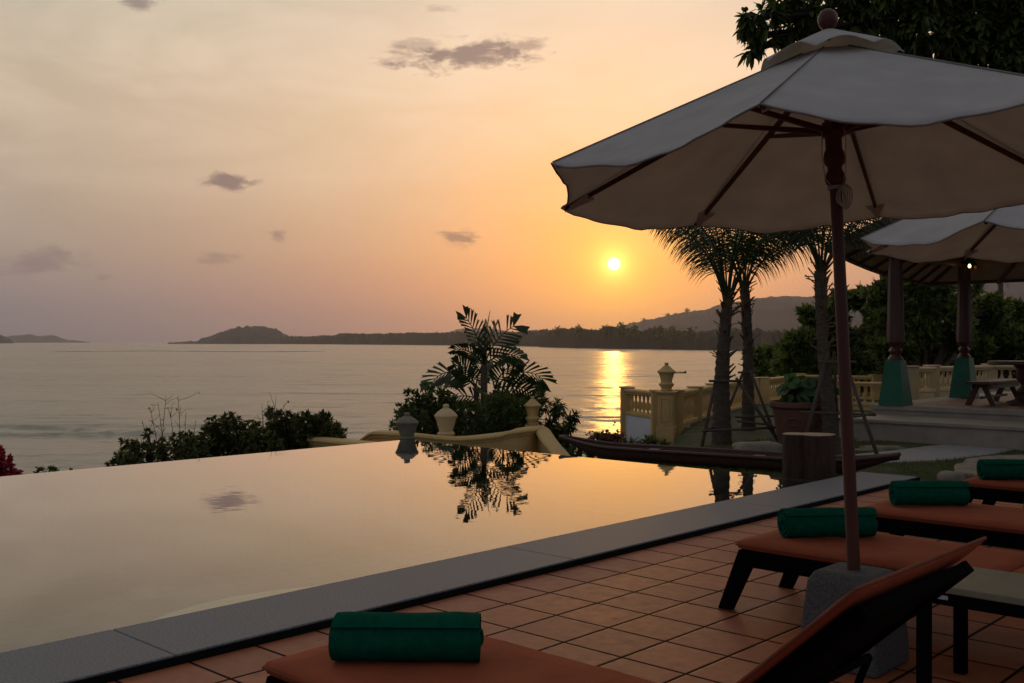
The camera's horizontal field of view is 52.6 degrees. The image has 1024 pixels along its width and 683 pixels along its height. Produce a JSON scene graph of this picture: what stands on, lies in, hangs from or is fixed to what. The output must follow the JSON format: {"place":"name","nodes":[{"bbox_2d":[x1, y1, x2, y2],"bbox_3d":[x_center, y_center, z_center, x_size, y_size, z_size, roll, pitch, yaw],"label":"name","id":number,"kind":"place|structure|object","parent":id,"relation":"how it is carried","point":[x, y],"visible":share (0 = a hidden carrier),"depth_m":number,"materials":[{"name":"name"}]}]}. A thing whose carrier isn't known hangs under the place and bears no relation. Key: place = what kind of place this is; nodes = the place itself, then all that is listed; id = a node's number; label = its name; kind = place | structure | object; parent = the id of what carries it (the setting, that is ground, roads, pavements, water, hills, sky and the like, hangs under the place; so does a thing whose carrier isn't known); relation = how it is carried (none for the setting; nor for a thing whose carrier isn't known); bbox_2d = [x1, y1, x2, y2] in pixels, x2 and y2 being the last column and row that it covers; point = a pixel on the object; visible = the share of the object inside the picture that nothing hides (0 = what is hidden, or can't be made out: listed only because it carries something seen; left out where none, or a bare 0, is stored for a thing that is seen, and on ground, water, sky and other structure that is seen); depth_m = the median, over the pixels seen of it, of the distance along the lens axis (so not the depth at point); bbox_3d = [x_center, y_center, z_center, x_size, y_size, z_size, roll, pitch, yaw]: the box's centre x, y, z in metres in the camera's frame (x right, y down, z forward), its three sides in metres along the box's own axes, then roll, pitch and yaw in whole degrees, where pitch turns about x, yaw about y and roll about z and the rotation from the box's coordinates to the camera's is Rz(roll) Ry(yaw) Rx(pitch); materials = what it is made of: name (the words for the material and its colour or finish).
{"place":"outdoors","nodes":[
{"label":"outdoors","id":0,"kind":"place"},
{"bbox_2d":[0,335,13,342],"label":"island hill","id":1,"kind":"structure","parent":0,"point":[3,339],"depth_m":5239.36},
{"bbox_2d":[6,334,89,342],"bbox_3d":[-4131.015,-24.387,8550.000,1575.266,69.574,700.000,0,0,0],"label":"mountains","id":2,"kind":"structure","parent":0,"point":[28,338],"depth_m":8287.68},
{"bbox_2d":[168,325,289,343],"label":"headland hill","id":3,"kind":"structure","parent":0,"point":[247,334],"depth_m":3957.04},
{"bbox_2d":[0,343,777,473],"bbox_3d":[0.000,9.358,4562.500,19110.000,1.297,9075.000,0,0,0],"label":"sea","id":4,"kind":"structure","parent":0,"point":[67,406],"depth_m":228.21,"materials":[{"name":"liquid"}]},
{"bbox_2d":[47,350,276,351],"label":"sea foam line","id":5,"kind":"object","parent":4,"relation":"on","point":[177,350],"visible":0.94,"depth_m":1044.26,"materials":[{"name":"liquid"}]},
{"bbox_2d":[395,412,418,440],"bbox_3d":[-1.496,1.911,14.750,0.340,1.800,0.337,0,0,0],"label":"stone urn","id":6,"kind":"object","parent":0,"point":[406,423],"visible":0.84,"depth_m":14.65,"materials":[{"name":"grey stone"}]},
{"bbox_2d":[280,328,589,346],"bbox_3d":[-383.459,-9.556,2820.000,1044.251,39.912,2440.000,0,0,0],"label":"coast","id":7,"kind":"structure","parent":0,"point":[532,338],"depth_m":2887.28},
{"bbox_2d":[0,0,978,342],"label":"sky","id":8,"kind":"structure","parent":0,"point":[173,171],"materials":[{"name":"orange"}]},
{"bbox_2d":[453,328,548,332],"bbox_3d":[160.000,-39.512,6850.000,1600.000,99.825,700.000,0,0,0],"label":"back hills","id":9,"kind":"structure","parent":0,"point":[460,330],"depth_m":6706.67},
{"bbox_2d":[106,488,1023,682],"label":"pool deck","id":10,"kind":"structure","parent":0,"point":[656,614],"depth_m":5.12,"materials":[{"name":"tile"}]},
{"bbox_2d":[0,472,916,682],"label":"pool coping","id":11,"kind":"object","parent":10,"relation":"on","point":[68,660],"visible":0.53,"depth_m":5.55,"materials":[{"name":"grey stone"}]},
{"bbox_2d":[69,477,919,682],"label":"deck kerb strip","id":12,"kind":"object","parent":10,"relation":"on","point":[149,667],"visible":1,"depth_m":5.52,"materials":[{"name":"black stone"}]},
{"bbox_2d":[261,536,986,682],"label":"sun lounger","id":13,"kind":"object","parent":10,"relation":"on","point":[840,637],"visible":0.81,"depth_m":2.49,"materials":[{"name":"fabric"}]},
{"bbox_2d":[328,611,483,661],"bbox_3d":[-0.334,0.946,3.324,0.485,0.157,0.156,0,0,1],"label":"rolled towel","id":14,"kind":"object","parent":13,"relation":"on","point":[409,637],"visible":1,"depth_m":3.26,"materials":[{"name":"green fabric"}]},
{"bbox_2d":[551,8,1023,678],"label":"patio umbrella","id":15,"kind":"object","parent":10,"relation":"on","point":[833,128],"visible":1,"depth_m":4.72,"materials":[{"name":"fabric"}]},
{"bbox_2d":[718,530,1023,609],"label":"sun lounger","id":16,"kind":"object","parent":10,"relation":"on","point":[792,560],"visible":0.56,"depth_m":5.17,"materials":[{"name":"fabric"}]},
{"bbox_2d":[777,507,877,537],"bbox_3d":[1.657,0.946,5.425,0.506,0.156,0.156,0,0,-5],"label":"rolled towel","id":17,"kind":"object","parent":16,"relation":"on","point":[811,522],"visible":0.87,"depth_m":5.36,"materials":[{"name":"green fabric"}]},
{"bbox_2d":[860,204,1023,507],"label":"patio umbrella","id":18,"kind":"object","parent":10,"relation":"on","point":[996,235],"visible":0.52,"depth_m":8.02,"materials":[{"name":"fabric"}]},
{"bbox_2d":[865,500,1023,549],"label":"sun lounger","id":19,"kind":"object","parent":10,"relation":"on","point":[1000,526],"visible":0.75,"depth_m":6.09,"materials":[{"name":"fabric"}]},
{"bbox_2d":[889,480,970,504],"bbox_3d":[2.611,0.946,6.475,0.482,0.156,0.158,0,0,0],"label":"rolled towel","id":20,"kind":"object","parent":19,"relation":"on","point":[909,492],"visible":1,"depth_m":6.41,"materials":[{"name":"green fabric"}]},
{"bbox_2d":[916,564,1023,682],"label":"side table","id":21,"kind":"object","parent":10,"relation":"on","point":[998,592],"visible":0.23,"depth_m":4.06,"materials":[{"name":"wood"}]},
{"bbox_2d":[962,476,1023,504],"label":"sun lounger","id":22,"kind":"object","parent":10,"relation":"on","point":[989,492],"visible":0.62,"depth_m":7.52,"materials":[{"name":"fabric"}]},
{"bbox_2d":[976,459,1023,479],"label":"rolled towel","id":23,"kind":"object","parent":22,"relation":"on","point":[995,469],"visible":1,"depth_m":7.60,"materials":[{"name":"green fabric"}]},
{"bbox_2d":[540,326,857,350],"bbox_3d":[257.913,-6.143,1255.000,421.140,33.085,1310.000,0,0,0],"label":"tree lined coast","id":24,"kind":"structure","parent":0,"point":[645,339],"depth_m":1295.33},
{"bbox_2d":[551,325,565,335],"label":"coast tree","id":25,"kind":"object","parent":24,"relation":"on","point":[558,328],"visible":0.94,"depth_m":1639.01,"materials":[{"name":"green plant"}]},
{"bbox_2d":[573,324,583,337],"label":"coast tree","id":26,"kind":"object","parent":24,"relation":"on","point":[579,329],"visible":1,"depth_m":1499.22,"materials":[{"name":"green plant"}]},
{"bbox_2d":[599,324,611,336],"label":"coast tree","id":27,"kind":"object","parent":24,"relation":"on","point":[604,329],"visible":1,"depth_m":1388.85,"materials":[{"name":"green plant"}]},
{"bbox_2d":[616,322,626,338],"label":"coast tree","id":28,"kind":"object","parent":24,"relation":"on","point":[622,328],"visible":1,"depth_m":1328.60,"materials":[{"name":"green plant"}]},
{"bbox_2d":[629,324,639,340],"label":"coast tree","id":29,"kind":"object","parent":24,"relation":"on","point":[634,329],"visible":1,"depth_m":1298.56,"materials":[{"name":"green plant"}]},
{"bbox_2d":[653,324,666,342],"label":"coast tree","id":30,"kind":"object","parent":24,"relation":"on","point":[658,329],"visible":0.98,"depth_m":1238.93,"materials":[{"name":"green plant"}]},
{"bbox_2d":[665,325,682,343],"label":"coast tree","id":31,"kind":"object","parent":24,"relation":"on","point":[672,331],"visible":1,"depth_m":1208.51,"materials":[{"name":"green plant"}]},
{"bbox_2d":[681,327,697,346],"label":"coast tree","id":32,"kind":"object","parent":24,"relation":"on","point":[689,334],"visible":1,"depth_m":1159.20,"materials":[{"name":"green plant"}]},
{"bbox_2d":[617,282,1023,331],"bbox_3d":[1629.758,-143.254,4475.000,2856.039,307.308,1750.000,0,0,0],"label":"forested hill","id":33,"kind":"structure","parent":0,"point":[771,313],"depth_m":3838.46,"materials":[{"name":"green plant"}]},
{"bbox_2d":[672,373,1023,480],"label":"garden ground","id":34,"kind":"structure","parent":0,"point":[691,436],"depth_m":16.28,"materials":[{"name":"soil"}]},
{"bbox_2d":[0,445,22,476],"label":"bougainvillea","id":35,"kind":"object","parent":34,"relation":"on","point":[8,464],"visible":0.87,"depth_m":12.57,"materials":[{"name":"red plant"}]},
{"bbox_2d":[22,465,72,473],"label":"garden shrub","id":36,"kind":"object","parent":34,"relation":"on","point":[52,468],"visible":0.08,"depth_m":12.93,"materials":[{"name":"green plant"}]},
{"bbox_2d":[103,427,198,466],"bbox_3d":[-5.607,2.591,16.014,1.729,2.617,1.197,0,0,0],"label":"garden shrub","id":37,"kind":"object","parent":34,"relation":"on","point":[133,454],"visible":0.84,"depth_m":15.79,"materials":[{"name":"green plant"}]},
{"bbox_2d":[142,391,199,461],"bbox_3d":[-5.487,2.104,16.620,0.940,2.597,0.746,0,0,0],"label":"twiggy shrub","id":38,"kind":"object","parent":34,"relation":"on","point":[170,417],"visible":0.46,"depth_m":16.61,"materials":[{"name":"brown plant"}]},
{"bbox_2d":[176,411,284,458],"bbox_3d":[-4.441,2.485,16.380,1.914,2.830,1.279,0,0,0],"label":"garden shrub","id":39,"kind":"object","parent":34,"relation":"on","point":[241,441],"visible":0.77,"depth_m":16.26,"materials":[{"name":"green plant"}]},
{"bbox_2d":[253,392,288,440],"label":"twiggy shrub","id":40,"kind":"object","parent":34,"relation":"on","point":[262,418],"visible":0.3,"depth_m":17.02,"materials":[{"name":"brown plant"}]},
{"bbox_2d":[261,405,347,451],"bbox_3d":[-3.382,2.476,16.834,1.509,2.849,0.931,0,0,10],"label":"garden shrub","id":41,"kind":"object","parent":34,"relation":"on","point":[297,427],"visible":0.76,"depth_m":16.60,"materials":[{"name":"green plant"}]},
{"bbox_2d":[0,514,638,652],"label":"pool basin","id":42,"kind":"object","parent":34,"relation":"in","point":[56,587],"visible":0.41,"depth_m":11.73,"materials":[{"name":"liquid"}]},
{"bbox_2d":[151,585,319,620],"bbox_3d":[-1.447,2.092,5.735,0.368,1.295,1.900,0,0,43],"label":"pool step","id":43,"kind":"object","parent":42,"relation":"in","point":[223,602],"visible":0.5,"depth_m":5.75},
{"bbox_2d":[0,440,818,538],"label":"pool water","id":44,"kind":"structure","parent":42,"relation":"in","point":[397,479],"depth_m":9.65,"materials":[{"name":"orange liquid"}]},
{"bbox_2d":[286,436,374,448],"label":"stair wall","id":45,"kind":"structure","parent":34,"relation":"on","point":[319,441],"depth_m":16.11,"materials":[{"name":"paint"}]},
{"bbox_2d":[360,425,542,452],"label":"stair wall","id":46,"kind":"structure","parent":34,"relation":"on","point":[521,439],"depth_m":17.06,"materials":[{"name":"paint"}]},
{"bbox_2d":[434,404,457,435],"bbox_3d":[-1.097,1.559,17.200,0.390,1.040,0.386,0,0,0],"label":"stone urn","id":47,"kind":"object","parent":46,"relation":"on","point":[445,416],"visible":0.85,"depth_m":17.08,"materials":[{"name":"beige stone"}]},
{"bbox_2d":[524,396,540,426],"bbox_3d":[0.356,1.802,18.000,0.310,1.700,0.307,0,0,0],"label":"stone urn","id":48,"kind":"object","parent":46,"relation":"on","point":[532,405],"visible":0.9,"depth_m":17.91,"materials":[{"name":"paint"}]},
{"bbox_2d":[389,382,542,435],"bbox_3d":[-0.799,2.350,18.892,3.073,3.299,2.534,0,0,0],"label":"garden bush","id":49,"kind":"object","parent":34,"relation":"on","point":[500,411],"visible":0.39,"depth_m":18.37,"materials":[{"name":"green plant"}]},
{"bbox_2d":[419,304,556,421],"bbox_3d":[-0.431,1.752,19.708,2.205,4.902,1.717,0,0,-34],"label":"fishtail palm","id":50,"kind":"object","parent":34,"relation":"on","point":[477,355],"visible":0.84,"depth_m":19.56,"materials":[{"name":"green plant"}]},
{"bbox_2d":[535,425,569,455],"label":"stair wall","id":51,"kind":"structure","parent":34,"relation":"on","point":[548,442],"depth_m":16.93,"materials":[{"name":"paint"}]},
{"bbox_2d":[534,389,581,450],"bbox_3d":[0.800,2.161,18.157,0.923,2.678,0.683,0,0,0],"label":"garden bush","id":52,"kind":"object","parent":34,"relation":"on","point":[567,428],"visible":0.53,"depth_m":18.11,"materials":[{"name":"green plant"}]},
{"bbox_2d":[564,421,627,458],"bbox_3d":[1.414,2.413,17.377,1.131,2.174,0.580,0,0,0],"label":"flowering bush","id":53,"kind":"object","parent":34,"relation":"on","point":[617,437],"visible":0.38,"depth_m":17.25,"materials":[{"name":"green plant"}]},
{"bbox_2d":[619,386,660,443],"bbox_3d":[2.455,2.241,19.550,0.359,2.718,1.726,0,0,-18],"label":"terrace balustrade","id":54,"kind":"object","parent":34,"relation":"on","point":[636,424],"visible":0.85,"depth_m":19.60,"materials":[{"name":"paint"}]},
{"bbox_2d":[621,433,672,444],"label":"flowering bush","id":55,"kind":"object","parent":34,"relation":"on","point":[650,439],"visible":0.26,"depth_m":17.18,"materials":[{"name":"green plant"}]},
{"bbox_2d":[654,390,678,445],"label":"newel pillar","id":56,"kind":"structure","parent":34,"relation":"on","point":[666,427],"depth_m":18.17,"materials":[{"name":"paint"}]},
{"bbox_2d":[657,363,675,390],"bbox_3d":[2.732,0.623,18.300,0.330,0.500,0.327,0,0,0],"label":"stone urn","id":57,"kind":"object","parent":56,"relation":"on","point":[666,371],"visible":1,"depth_m":18.20,"materials":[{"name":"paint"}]},
{"bbox_2d":[672,377,758,437],"bbox_3d":[4.356,1.432,21.807,0.410,1.136,7.381,0,0,24],"label":"terrace balustrade","id":58,"kind":"object","parent":34,"relation":"on","point":[691,404],"visible":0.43,"depth_m":19.86,"materials":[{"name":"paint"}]},
{"bbox_2d":[558,434,900,474],"bbox_3d":[2.430,1.363,12.392,4.236,0.305,0.608,0,0,32],"label":"wooden boat","id":59,"kind":"object","parent":34,"relation":"on","point":[723,457],"visible":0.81,"depth_m":12.38,"materials":[{"name":"brown wood"}]},
{"bbox_2d":[700,378,777,446],"bbox_3d":[3.257,1.036,15.397,1.233,1.043,1.645,0,0,0],"label":"palm support","id":60,"kind":"object","parent":34,"relation":"on","point":[712,429],"visible":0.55,"depth_m":14.70,"materials":[{"name":"brown wood"}]},
{"bbox_2d":[648,226,847,444],"bbox_3d":[3.358,-0.303,14.982,3.012,4.112,3.410,0,0,0],"label":"palm tree","id":61,"kind":"object","parent":34,"relation":"on","point":[721,415],"visible":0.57,"depth_m":14.90,"materials":[{"name":"green plant"}]},
{"bbox_2d":[730,370,774,431],"bbox_3d":[3.872,1.011,17.698,0.946,1.089,1.447,0,0,0],"label":"palm support","id":62,"kind":"object","parent":34,"relation":"on","point":[751,372],"visible":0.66,"depth_m":17.14,"materials":[{"name":"brown wood"}]},
{"bbox_2d":[677,226,831,430],"bbox_3d":[4.008,-0.451,17.252,2.920,4.410,3.584,0,0,0],"label":"palm tree","id":63,"kind":"object","parent":34,"relation":"on","point":[748,409],"visible":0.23,"depth_m":17.33,"materials":[{"name":"green plant"}]},
{"bbox_2d":[732,441,781,451],"bbox_3d":[3.219,1.420,13.538,0.657,0.230,0.263,0,0,2],"label":"border stone","id":64,"kind":"object","parent":34,"relation":"on","point":[767,446],"visible":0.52,"depth_m":13.43,"materials":[{"name":"grey stone"}]},
{"bbox_2d":[740,341,778,376],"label":"shade tree","id":65,"kind":"object","parent":34,"relation":"on","point":[763,356],"visible":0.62,"depth_m":53.25,"materials":[{"name":"green plant"}]},
{"bbox_2d":[769,400,822,443],"bbox_3d":[4.007,1.175,14.400,0.840,0.690,0.840,0,0,0],"label":"terracotta pot","id":66,"kind":"object","parent":34,"relation":"on","point":[788,416],"visible":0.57,"depth_m":14.10,"materials":[{"name":"brown ceramic"}]},
{"bbox_2d":[776,372,838,402],"bbox_3d":[4.081,0.685,14.430,0.839,0.511,0.836,0,0,0],"label":"pot plant","id":67,"kind":"object","parent":66,"relation":"in","point":[793,388],"visible":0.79,"depth_m":14.22,"materials":[{"name":"green plant"}]},
{"bbox_2d":[782,432,835,479],"bbox_3d":[3.126,1.244,10.855,0.568,0.552,0.407,0,0,0],"label":"log seat","id":68,"kind":"object","parent":34,"relation":"on","point":[809,455],"visible":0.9,"depth_m":10.76,"materials":[{"name":"brown wood"}]},
{"bbox_2d":[606,436,1023,480],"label":"grass","id":69,"kind":"structure","parent":34,"relation":"on","point":[925,467],"depth_m":12.45,"materials":[{"name":"green plant"}]},
{"bbox_2d":[758,373,882,403],"bbox_3d":[7.797,1.432,26.052,2.364,1.136,3.747,0,0,30],"label":"terrace balustrade","id":70,"kind":"object","parent":34,"relation":"on","point":[768,394],"visible":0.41,"depth_m":26.06,"materials":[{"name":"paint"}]},
{"bbox_2d":[767,282,874,383],"bbox_3d":[8.708,1.192,30.186,4.118,6.015,3.511,0,0,-34],"label":"shade tree","id":71,"kind":"object","parent":34,"relation":"on","point":[796,351],"visible":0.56,"depth_m":29.54,"materials":[{"name":"green plant"}]},
{"bbox_2d":[756,218,896,453],"bbox_3d":[4.397,-0.264,13.815,2.728,4.043,3.062,0,0,-40],"label":"palm tree","id":72,"kind":"object","parent":34,"relation":"on","point":[821,265],"visible":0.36,"depth_m":13.84,"materials":[{"name":"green plant"}]},
{"bbox_2d":[800,351,878,453],"bbox_3d":[4.272,0.843,14.198,1.026,1.421,1.648,0,0,0],"label":"palm support","id":73,"kind":"object","parent":34,"relation":"on","point":[862,414],"visible":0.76,"depth_m":13.66,"materials":[{"name":"brown wood"}]},
{"bbox_2d":[837,380,881,410],"bbox_3d":[7.909,1.423,22.400,1.759,1.154,0.397,0,0,36],"label":"terrace balustrade","id":74,"kind":"object","parent":34,"relation":"on","point":[864,403],"visible":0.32,"depth_m":22.48,"materials":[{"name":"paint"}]},
{"bbox_2d":[850,324,876,392],"bbox_3d":[11.988,2.055,34.011,2.987,5.289,3.966,0,0,0],"label":"shade tree","id":75,"kind":"object","parent":34,"relation":"on","point":[862,366],"visible":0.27,"depth_m":33.32,"materials":[{"name":"green plant"}]},
{"bbox_2d":[855,448,885,451],"bbox_3d":[4.879,1.496,14.182,0.513,0.052,0.264,0,0,0],"label":"stepping stone","id":76,"kind":"object","parent":34,"relation":"on","point":[868,449],"visible":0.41,"depth_m":14.11,"materials":[{"name":"grey stone"}]},
{"bbox_2d":[732,0,1023,73],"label":"overhanging tree","id":77,"kind":"object","parent":34,"relation":"on","point":[986,33],"visible":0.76,"depth_m":12.59,"materials":[{"name":"green plant"}]},
{"bbox_2d":[859,445,905,449],"bbox_3d":[5.194,1.495,14.515,0.676,0.063,0.410,0,0,0],"label":"stepping stone","id":78,"kind":"object","parent":34,"relation":"on","point":[886,447],"visible":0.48,"depth_m":14.44,"materials":[{"name":"grey stone"}]},
{"bbox_2d":[828,218,1023,450],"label":"pavilion","id":79,"kind":"structure","parent":34,"relation":"on","point":[952,418],"depth_m":16.80,"materials":[{"name":"stone"}]},
{"bbox_2d":[960,263,979,269],"bbox_3d":[8.313,-1.367,18.799,0.328,0.138,0.098,0,0,26],"label":"bracket lamp","id":80,"kind":"object","parent":79,"relation":"attached to","point":[976,267],"visible":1,"depth_m":18.73,"materials":[{"name":"orange glass"}]},
{"bbox_2d":[965,378,1018,405],"bbox_3d":[8.107,0.844,17.393,0.490,0.390,1.930,0,0,41],"label":"trestle bench","id":81,"kind":"object","parent":79,"relation":"on","point":[1001,384],"visible":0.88,"depth_m":16.92,"materials":[{"name":"brown wood"}]},
{"bbox_2d":[987,360,1023,405],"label":"pedestal table","id":82,"kind":"object","parent":79,"relation":"on","point":[1018,365],"visible":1,"depth_m":16.82,"materials":[{"name":"brown wood"}]},
{"bbox_2d":[854,275,1014,387],"bbox_3d":[11.490,0.832,27.833,4.331,6.137,5.287,0,0,17],"label":"shade tree","id":83,"kind":"object","parent":34,"relation":"on","point":[930,338],"visible":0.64,"depth_m":26.56,"materials":[{"name":"green plant"}]},
{"bbox_2d":[937,471,964,480],"bbox_3d":[4.663,1.451,10.998,0.265,0.146,0.232,0,0,0],"label":"border stone","id":84,"kind":"object","parent":34,"relation":"on","point":[950,475],"visible":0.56,"depth_m":10.91,"materials":[{"name":"grey stone"}]},
{"bbox_2d":[907,364,1019,399],"bbox_3d":[9.919,0.945,22.107,4.669,0.910,1.435,0,0,-19],"label":"pavilion balustrade","id":85,"kind":"object","parent":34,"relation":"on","point":[930,381],"visible":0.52,"depth_m":21.48,"materials":[{"name":"beige stone"}]},
{"bbox_2d":[954,454,1023,478],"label":"flat rock","id":86,"kind":"object","parent":34,"relation":"on","point":[967,468],"visible":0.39,"depth_m":11.88,"materials":[{"name":"stone"}]},
{"bbox_2d":[977,283,1009,296],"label":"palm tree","id":87,"kind":"object","parent":34,"relation":"on","point":[1000,286],"visible":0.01,"depth_m":59.88,"materials":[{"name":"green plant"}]},
{"bbox_2d":[969,297,1023,378],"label":"shade tree","id":88,"kind":"object","parent":34,"relation":"on","point":[1010,339],"visible":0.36,"depth_m":29.15,"materials":[{"name":"green plant"}]},
{"bbox_2d":[855,444,1015,463],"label":"garden path","id":89,"kind":"structure","parent":0,"point":[932,453],"depth_m":13.85,"materials":[{"name":"grey stone"}]}
]}

